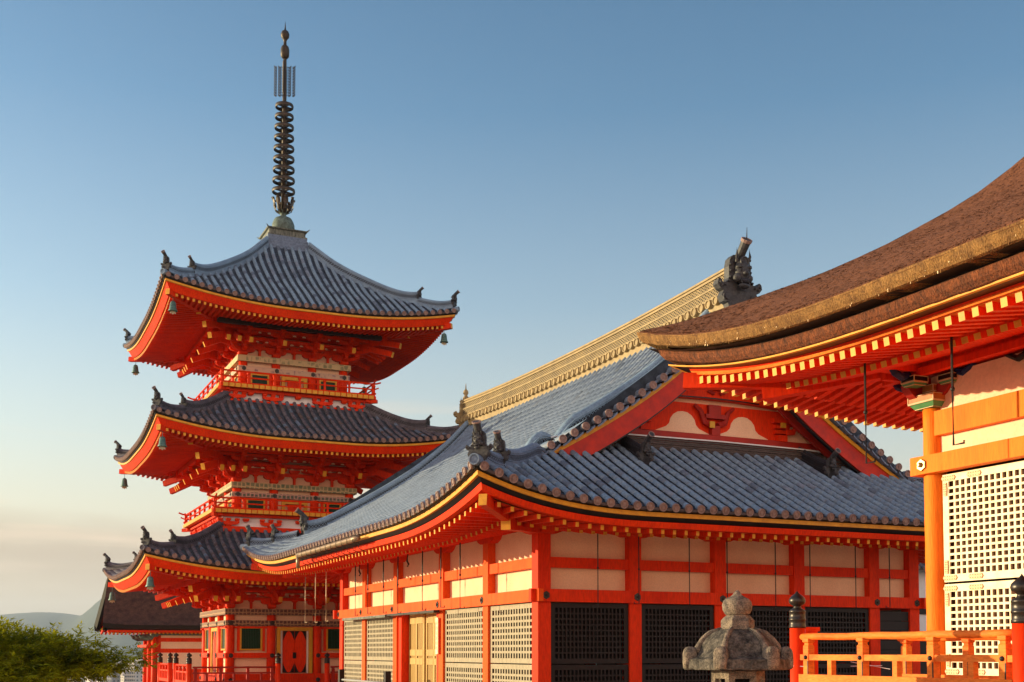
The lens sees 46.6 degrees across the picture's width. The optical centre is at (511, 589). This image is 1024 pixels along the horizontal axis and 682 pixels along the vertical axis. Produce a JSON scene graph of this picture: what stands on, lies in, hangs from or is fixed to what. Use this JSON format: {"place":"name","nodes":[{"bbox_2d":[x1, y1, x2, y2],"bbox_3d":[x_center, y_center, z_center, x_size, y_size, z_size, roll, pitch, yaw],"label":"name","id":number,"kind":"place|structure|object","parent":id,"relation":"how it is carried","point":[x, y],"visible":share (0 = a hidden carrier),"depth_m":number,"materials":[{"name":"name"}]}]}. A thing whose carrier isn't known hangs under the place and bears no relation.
{"place":"outdoors","nodes":[
{"label":"outdoors","id":0,"kind":"place"},
{"bbox_2d":[0,599,142,681],"bbox_3d":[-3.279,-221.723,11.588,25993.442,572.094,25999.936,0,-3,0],"label":"ground","id":1,"kind":"structure","parent":0,"point":[41,620],"depth_m":7170.06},
{"bbox_2d":[0,615,160,681],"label":"tree","id":2,"kind":"object","parent":1,"relation":"on","point":[42,656],"visible":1,"depth_m":19.53,"materials":[{"name":"green plant"}]},
{"bbox_2d":[102,673,120,681],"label":"apartment block","id":3,"kind":"structure","parent":1,"relation":"on","point":[111,679],"depth_m":1290.27,"materials":[{"name":"grey concrete"}]},
{"bbox_2d":[124,662,142,681],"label":"apartment block","id":4,"kind":"structure","parent":1,"relation":"on","point":[132,676],"depth_m":1291.88,"materials":[{"name":"white concrete"}]},
{"bbox_2d":[94,577,202,681],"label":"bark roofed gate","id":5,"kind":"structure","parent":1,"relation":"on","point":[148,619],"depth_m":74.03,"materials":[{"name":"red wood"}]},
{"bbox_2d":[157,652,338,681],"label":"terrace railing","id":6,"kind":"object","parent":1,"relation":"on","point":[170,669],"visible":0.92,"depth_m":51.71,"materials":[{"name":"red wood"}]},
{"bbox_2d":[102,23,459,681],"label":"pagoda","id":7,"kind":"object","parent":1,"relation":"on","point":[283,332],"visible":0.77,"depth_m":53.83,"materials":[{"name":"wood"}]},
{"bbox_2d":[108,588,115,602],"bbox_3d":[-20.279,0.318,60.334,0.400,0.800,0.390,1,-3,-25],"label":"wind bell","id":8,"kind":"object","parent":7,"relation":"hanging from","point":[112,597],"visible":1,"depth_m":60.24,"materials":[{"name":"green metal"}]},
{"bbox_2d":[121,474,128,488],"bbox_3d":[-19.683,-5.466,60.414,0.400,0.800,0.390,1,-3,-25],"label":"wind bell","id":9,"kind":"object","parent":7,"relation":"hanging from","point":[124,484],"visible":1,"depth_m":60.33,"materials":[{"name":"green metal"}]},
{"bbox_2d":[132,364,138,375],"bbox_3d":[-19.152,-11.248,60.520,0.400,0.800,0.390,1,-3,-25],"label":"wind bell","id":10,"kind":"object","parent":7,"relation":"hanging from","point":[135,371],"visible":1,"depth_m":60.43,"materials":[{"name":"green metal"}]},
{"bbox_2d":[145,571,154,589],"bbox_3d":[-14.539,-0.339,47.801,0.400,0.800,0.390,1,-3,-25],"label":"wind bell","id":11,"kind":"object","parent":7,"relation":"hanging from","point":[150,585],"visible":1,"depth_m":47.70,"materials":[{"name":"green metal"}]},
{"bbox_2d":[157,431,166,449],"bbox_3d":[-14.317,-6.080,48.700,0.400,0.800,0.390,1,-3,-25],"label":"wind bell","id":12,"kind":"object","parent":7,"relation":"hanging from","point":[162,445],"visible":1,"depth_m":48.61,"materials":[{"name":"green metal"}]},
{"bbox_2d":[168,301,177,313],"bbox_3d":[-14.119,-11.824,49.531,0.400,0.800,0.390,1,-3,-25],"label":"wind bell","id":13,"kind":"object","parent":7,"relation":"hanging from","point":[172,309],"visible":1,"depth_m":49.45,"materials":[{"name":"green metal"}]},
{"bbox_2d":[205,630,208,650],"bbox_3d":[-14.656,2.431,57.380,0.120,1.130,1.240,1,-3,-25],"label":"window","id":14,"kind":"structure","parent":7,"relation":"in","point":[206,631],"depth_m":57.66,"materials":[{"name":"green wood"}]},
{"bbox_2d":[210,628,216,671],"bbox_3d":[-13.858,2.851,55.544,0.120,2.080,1.640,1,-3,-25],"label":"door","id":15,"kind":"structure","parent":7,"relation":"in","point":[213,634],"depth_m":55.89,"materials":[{"name":"red wood"}]},
{"bbox_2d":[221,626,225,650],"bbox_3d":[-13.009,2.243,53.784,0.120,1.130,1.240,1,-3,-25],"label":"window","id":16,"kind":"structure","parent":7,"relation":"in","point":[223,631],"depth_m":53.98,"materials":[{"name":"green wood"}]},
{"bbox_2d":[237,626,264,650],"bbox_3d":[-11.699,2.218,53.302,1.240,1.130,0.120,1,-3,-25],"label":"window","id":17,"kind":"structure","parent":7,"relation":"in","point":[247,638],"depth_m":53.31,"materials":[{"name":"green wood"}]},
{"bbox_2d":[245,500,267,508],"bbox_3d":[-11.631,-3.833,53.930,1.080,0.580,0.120,1,-3,-25],"label":"window","id":18,"kind":"structure","parent":7,"relation":"in","point":[247,501],"depth_m":53.95,"materials":[{"name":"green wood"}]},
{"bbox_2d":[250,373,271,384],"bbox_3d":[-11.576,-9.559,54.542,1.080,0.680,0.120,1,-3,-25],"label":"window","id":19,"kind":"structure","parent":7,"relation":"in","point":[253,375],"depth_m":54.56,"materials":[{"name":"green wood"}]},
{"bbox_2d":[281,376,306,387],"bbox_3d":[-10.105,-9.475,55.177,1.200,0.700,0.120,1,-3,-25],"label":"door","id":20,"kind":"structure","parent":7,"relation":"in","point":[294,379],"depth_m":55.13,"materials":[{"name":"red wood"}]},
{"bbox_2d":[276,627,312,672],"bbox_3d":[-9.890,2.773,54.067,1.640,2.080,0.120,1,-3,-25],"label":"door","id":21,"kind":"structure","parent":7,"relation":"in","point":[297,647],"depth_m":54.09,"materials":[{"name":"red wood"}]},
{"bbox_2d":[281,502,307,510],"bbox_3d":[-9.997,-3.746,54.640,1.200,0.600,0.120,1,-3,-25],"label":"door","id":22,"kind":"structure","parent":7,"relation":"in","point":[282,503],"depth_m":54.61,"materials":[{"name":"red wood"}]},
{"bbox_2d":[316,380,338,390],"bbox_3d":[-8.658,-9.489,55.874,1.080,0.680,0.120,1,-3,-25],"label":"window","id":23,"kind":"structure","parent":7,"relation":"in","point":[317,381],"depth_m":55.89,"materials":[{"name":"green wood"}]},
{"bbox_2d":[323,629,339,650],"bbox_3d":[-8.098,2.304,54.947,1.240,1.130,0.120,1,-3,-25],"label":"window","id":24,"kind":"structure","parent":7,"relation":"in","point":[331,637],"depth_m":54.85,"materials":[{"name":"green wood"}]},
{"bbox_2d":[320,504,343,511],"bbox_3d":[-8.382,-3.755,55.415,1.080,0.580,0.120,1,-3,-25],"label":"window","id":25,"kind":"structure","parent":7,"relation":"in","point":[321,505],"depth_m":55.39,"materials":[{"name":"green wood"}]},
{"bbox_2d":[440,333,447,344],"bbox_3d":[-3.116,-11.560,54.558,0.400,0.800,0.390,1,-3,-25],"label":"wind bell","id":26,"kind":"object","parent":7,"relation":"hanging from","point":[443,341],"visible":1,"depth_m":54.46,"materials":[{"name":"green metal"}]},
{"bbox_2d":[338,669,390,681],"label":"barrier","id":27,"kind":"object","parent":1,"relation":"on","point":[387,676],"visible":1,"depth_m":36.40,"materials":[{"name":"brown wood"}]},
{"bbox_2d":[240,232,925,681],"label":"temple hall","id":28,"kind":"structure","parent":1,"relation":"on","point":[620,504],"depth_m":32.62,"materials":[{"name":"tile"}]},
{"bbox_2d":[384,610,438,681],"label":"doorway","id":29,"kind":"structure","parent":28,"relation":"in","point":[417,658],"depth_m":38.43,"materials":[{"name":"yellow wood"}]},
{"bbox_2d":[880,611,908,675],"bbox_3d":[11.102,1.908,34.572,1.107,2.508,0.110,1,-3,-25],"label":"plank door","id":30,"kind":"structure","parent":28,"relation":"in","point":[896,621],"depth_m":34.53,"materials":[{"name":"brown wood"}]},
{"bbox_2d":[683,590,793,681],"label":"stone lantern","id":31,"kind":"object","parent":1,"relation":"on","point":[738,645],"visible":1,"depth_m":11.76,"materials":[{"name":"grey stone"}]},
{"bbox_2d":[637,157,1023,675],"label":"bark roofed hall","id":32,"kind":"structure","parent":1,"relation":"on","point":[921,327],"depth_m":15.17,"materials":[{"name":"orange wood"}]},
{"bbox_2d":[805,627,819,673],"bbox_3d":[3.649,0.870,14.690,0.320,0.800,0.100,1,-3,-25],"label":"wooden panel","id":33,"kind":"object","parent":32,"relation":"on","point":[813,630],"visible":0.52,"depth_m":14.71,"materials":[{"name":"red wood"}]},
{"bbox_2d":[897,638,998,678],"bbox_3d":[5.407,0.784,12.989,0.143,0.614,3.301,1,-3,-25],"label":"balustrade","id":34,"kind":"object","parent":32,"relation":"on","point":[906,649],"visible":0.2,"depth_m":13.71,"materials":[{"name":"paint"}]},
{"bbox_2d":[789,574,1023,681],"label":"balustrade","id":35,"kind":"object","parent":1,"relation":"on","point":[1009,658],"visible":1,"depth_m":12.26,"materials":[{"name":"orange wood"}]},
{"bbox_2d":[800,662,887,668],"bbox_3d":[3.881,0.886,13.855,1.105,0.088,0.598,-2,-4,35],"label":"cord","id":36,"kind":"object","parent":35,"relation":"attached to","point":[870,665],"visible":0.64,"depth_m":13.54,"materials":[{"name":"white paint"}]},
{"bbox_2d":[120,673,123,681],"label":"city building","id":37,"kind":"structure","parent":0,"point":[122,678],"depth_m":1471.27,"materials":[{"name":"white concrete"}]},
{"bbox_2d":[0,0,1023,615],"label":"sky","id":38,"kind":"structure","parent":0,"point":[571,169],"materials":[{"name":"blue"}]},
{"bbox_2d":[884,563,926,673],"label":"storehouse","id":39,"kind":"structure","parent":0,"point":[922,612],"depth_m":48.20,"materials":[{"name":"paint"}]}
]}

